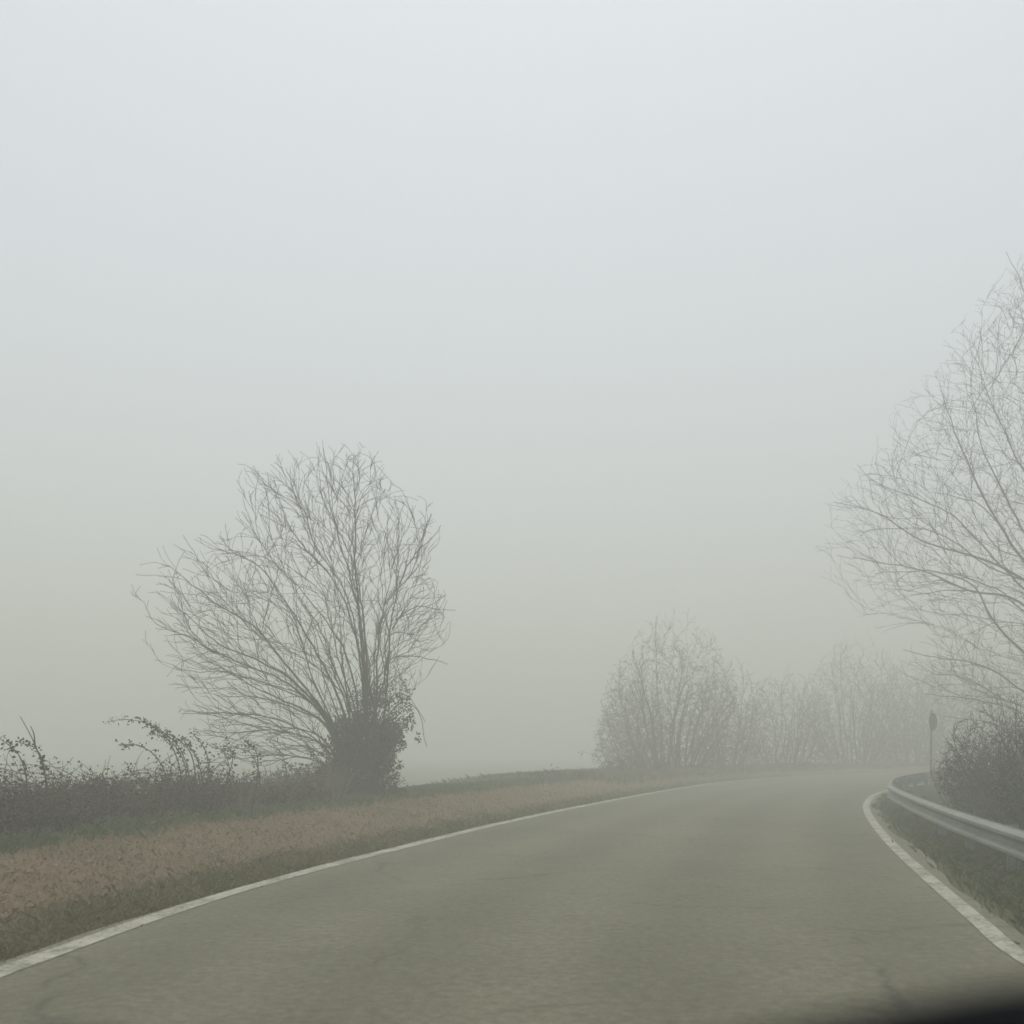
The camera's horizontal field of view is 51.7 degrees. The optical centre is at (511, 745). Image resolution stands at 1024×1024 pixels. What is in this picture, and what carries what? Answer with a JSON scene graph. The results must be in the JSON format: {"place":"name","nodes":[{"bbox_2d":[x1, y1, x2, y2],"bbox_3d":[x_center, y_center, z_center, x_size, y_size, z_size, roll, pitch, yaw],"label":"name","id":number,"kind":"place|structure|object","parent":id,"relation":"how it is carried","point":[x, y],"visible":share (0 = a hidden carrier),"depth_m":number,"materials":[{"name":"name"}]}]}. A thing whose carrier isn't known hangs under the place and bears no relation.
{"place":"outdoors","nodes":[
{"label":"outdoors","id":0,"kind":"place"},
{"bbox_2d":[0,771,1023,1023],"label":"road","id":1,"kind":"structure","parent":0,"point":[784,901],"depth_m":7.27,"materials":[{"name":"grey asphalt"}]},
{"bbox_2d":[0,771,927,976],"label":"road edge marking","id":2,"kind":"object","parent":1,"relation":"on","point":[18,965],"visible":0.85,"depth_m":8.55,"materials":[{"name":"paint"}]},
{"bbox_2d":[863,782,1023,963],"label":"road edge marking","id":3,"kind":"object","parent":1,"relation":"on","point":[992,933],"visible":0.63,"depth_m":8.94,"materials":[{"name":"paint"}]},
{"bbox_2d":[0,751,1023,956],"bbox_3d":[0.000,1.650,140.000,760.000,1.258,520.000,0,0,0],"label":"ground","id":4,"kind":"structure","parent":0,"point":[422,768],"depth_m":22.22,"materials":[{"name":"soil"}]},
{"bbox_2d":[0,735,51,838],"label":"bramble whip","id":5,"kind":"object","parent":4,"relation":"on","point":[26,768],"visible":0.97,"depth_m":11.65,"materials":[{"name":"brown plant"}]},
{"bbox_2d":[20,716,52,809],"bbox_3d":[-5.847,0.250,13.013,0.425,1.224,0.040,0,0,0],"label":"dry stalk","id":6,"kind":"object","parent":4,"relation":"on","point":[38,754],"visible":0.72,"depth_m":13.00,"materials":[{"name":"brown plant"}]},
{"bbox_2d":[0,768,107,838],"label":"bramble bush","id":7,"kind":"object","parent":4,"relation":"on","point":[8,818],"visible":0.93,"depth_m":11.68,"materials":[{"name":"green plant"}]},
{"bbox_2d":[0,763,144,832],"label":"bramble bush","id":8,"kind":"object","parent":4,"relation":"on","point":[99,809],"visible":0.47,"depth_m":12.84,"materials":[{"name":"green plant"}]},
{"bbox_2d":[0,747,237,823],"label":"bramble bush","id":9,"kind":"object","parent":4,"relation":"on","point":[165,799],"visible":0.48,"depth_m":14.34,"materials":[{"name":"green plant"}]},
{"bbox_2d":[8,747,276,813],"bbox_3d":[-5.439,0.587,16.262,3.416,1.150,3.593,0,0,27],"label":"bramble bush","id":10,"kind":"object","parent":4,"relation":"on","point":[214,804],"visible":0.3,"depth_m":16.10,"materials":[{"name":"brown plant"}]},
{"bbox_2d":[146,803,184,819],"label":"grass tussock","id":11,"kind":"object","parent":4,"relation":"on","point":[169,812],"depth_m":14.38,"materials":[{"name":"plant"}]},
{"bbox_2d":[103,715,265,816],"bbox_3d":[-4.769,0.306,15.322,2.338,1.515,0.602,0,0,0],"label":"bramble whip","id":12,"kind":"object","parent":4,"relation":"on","point":[157,729],"visible":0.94,"depth_m":15.36,"materials":[{"name":"brown plant"}]},
{"bbox_2d":[116,764,336,805],"bbox_3d":[-4.804,0.710,17.720,3.366,0.822,2.750,0,0,0],"label":"bramble bush","id":13,"kind":"object","parent":4,"relation":"on","point":[276,798],"visible":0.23,"depth_m":17.46,"materials":[{"name":"brown plant"}]},
{"bbox_2d":[217,784,265,810],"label":"grass tussock","id":14,"kind":"object","parent":4,"relation":"on","point":[247,803],"depth_m":16.73,"materials":[{"name":"plant"}]},
{"bbox_2d":[208,738,321,803],"bbox_3d":[-4.237,0.436,18.125,1.944,1.198,0.234,0,0,-5],"label":"bramble whip","id":15,"kind":"object","parent":4,"relation":"on","point":[281,754],"visible":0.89,"depth_m":18.16,"materials":[{"name":"brown plant"}]},
{"bbox_2d":[243,763,306,804],"bbox_3d":[-4.009,0.679,17.979,1.145,0.772,1.173,0,0,-11],"label":"grass tussock","id":16,"kind":"object","parent":4,"relation":"on","point":[277,783],"depth_m":18.00,"materials":[{"name":"plant"}]},
{"bbox_2d":[218,763,343,800],"bbox_3d":[-4.306,0.706,19.395,2.658,0.865,2.608,0,0,0],"label":"bramble bush","id":17,"kind":"object","parent":4,"relation":"on","point":[313,792],"visible":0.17,"depth_m":18.90,"materials":[{"name":"brown plant"}]},
{"bbox_2d":[131,441,455,796],"bbox_3d":[-4.163,-2.475,21.599,5.931,7.220,4.786,0,0,0],"label":"bare tree","id":18,"kind":"object","parent":4,"relation":"on","point":[374,753],"visible":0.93,"depth_m":21.31,"materials":[{"name":"brown plant"}]},
{"bbox_2d":[250,759,403,795],"bbox_3d":[-3.736,0.712,21.425,3.085,0.915,2.766,0,0,-9],"label":"bramble bush","id":19,"kind":"object","parent":4,"relation":"on","point":[352,790],"visible":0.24,"depth_m":21.00,"materials":[{"name":"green plant"}]},
{"bbox_2d":[293,756,368,798],"bbox_3d":[-3.442,0.618,19.498,1.240,0.932,1.317,0,0,17],"label":"grass tussock","id":20,"kind":"object","parent":4,"relation":"on","point":[333,789],"depth_m":19.45,"materials":[{"name":"plant"}]},
{"bbox_2d":[0,769,677,856],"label":"hedge grass","id":21,"kind":"structure","parent":4,"relation":"on","point":[20,840],"depth_m":15.05,"materials":[{"name":"brown plant"}]},
{"bbox_2d":[0,774,792,962],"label":"verge grass","id":22,"kind":"structure","parent":4,"relation":"on","point":[227,881],"depth_m":9.98,"materials":[{"name":"brown plant"}]},
{"bbox_2d":[526,764,596,779],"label":"shrub","id":23,"kind":"object","parent":4,"relation":"on","point":[558,774],"visible":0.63,"depth_m":32.80,"materials":[{"name":"grey plant"}]},
{"bbox_2d":[581,743,682,774],"bbox_3d":[4.817,0.561,38.575,3.843,1.312,3.057,0,0,-23],"label":"shrub","id":24,"kind":"object","parent":4,"relation":"on","point":[656,766],"visible":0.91,"depth_m":38.17,"materials":[{"name":"grey plant"}]},
{"bbox_2d":[592,668,674,766],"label":"bare tree","id":25,"kind":"object","parent":4,"relation":"on","point":[600,734],"visible":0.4,"depth_m":45.74,"materials":[{"name":"grey plant"}]},
{"bbox_2d":[596,610,749,771],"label":"bare tree","id":26,"kind":"object","parent":4,"relation":"on","point":[671,747],"visible":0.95,"depth_m":43.53,"materials":[{"name":"brown plant"}]},
{"bbox_2d":[681,653,773,767],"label":"bare tree","id":27,"kind":"object","parent":4,"relation":"on","point":[739,753],"visible":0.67,"depth_m":48.69,"materials":[{"name":"grey plant"}]},
{"bbox_2d":[730,665,839,766],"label":"bare tree","id":28,"kind":"object","parent":4,"relation":"on","point":[795,751],"visible":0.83,"depth_m":51.63,"materials":[{"name":"grey plant"}]},
{"bbox_2d":[791,633,920,764],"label":"bare tree","id":29,"kind":"object","parent":4,"relation":"on","point":[865,752],"visible":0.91,"depth_m":57.46,"materials":[{"name":"grey plant"}]},
{"bbox_2d":[856,651,972,763],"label":"bare tree","id":30,"kind":"object","parent":4,"relation":"on","point":[925,757],"visible":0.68,"depth_m":61.40,"materials":[{"name":"grey plant"}]},
{"bbox_2d":[815,252,1023,732],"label":"bare tree","id":31,"kind":"object","parent":4,"relation":"on","point":[1017,523],"visible":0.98,"depth_m":30.78,"materials":[{"name":"brown plant"}]},
{"bbox_2d":[929,710,936,786],"bbox_3d":[13.309,0.226,33.489,0.560,2.712,0.102,0,0,-44],"label":"road sign","id":32,"kind":"object","parent":4,"relation":"on","point":[932,721],"visible":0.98,"depth_m":33.48,"materials":[{"name":"silver metal"}]},
{"bbox_2d":[872,781,1023,943],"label":"grass verge","id":33,"kind":"structure","parent":4,"relation":"on","point":[983,866],"depth_m":12.37,"materials":[{"name":"green plant"}]},
{"bbox_2d":[887,767,1023,871],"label":"guardrail","id":34,"kind":"object","parent":4,"relation":"on","point":[972,829],"visible":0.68,"depth_m":13.78,"materials":[{"name":"metal"}]},
{"bbox_2d":[900,629,1021,763],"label":"bare tree","id":35,"kind":"object","parent":4,"relation":"on","point":[970,708],"visible":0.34,"depth_m":63.38,"materials":[{"name":"grey plant"}]},
{"bbox_2d":[930,690,1023,829],"bbox_3d":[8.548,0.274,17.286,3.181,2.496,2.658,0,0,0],"label":"thicket bush","id":36,"kind":"object","parent":4,"relation":"on","point":[992,809],"visible":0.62,"depth_m":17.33,"materials":[{"name":"brown plant"}]},
{"bbox_2d":[941,724,1023,810],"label":"thicket bush","id":37,"kind":"object","parent":4,"relation":"on","point":[979,741],"visible":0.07,"depth_m":22.71,"materials":[{"name":"brown plant"}]},
{"bbox_2d":[965,629,1023,761],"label":"bare tree","id":38,"kind":"object","parent":4,"relation":"on","point":[1003,682],"visible":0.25,"depth_m":66.08,"materials":[{"name":"grey plant"}]},
{"bbox_2d":[983,715,1023,828],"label":"thicket bush","id":39,"kind":"object","parent":4,"relation":"on","point":[1009,794],"visible":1,"depth_m":14.47,"materials":[{"name":"brown plant"}]},
{"bbox_2d":[0,0,1023,751],"label":"sky","id":40,"kind":"structure","parent":0,"point":[620,291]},
{"bbox_2d":[413,761,989,784],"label":"crest grass","id":41,"kind":"structure","parent":0,"point":[629,777],"depth_m":40.64,"materials":[{"name":"plant"}]},
{"bbox_2d":[802,984,1023,1023],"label":"dashboard","id":42,"kind":"object","parent":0,"point":[1002,1005],"visible":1,"depth_m":0.28,"materials":[{"name":"plastic"}]}
]}

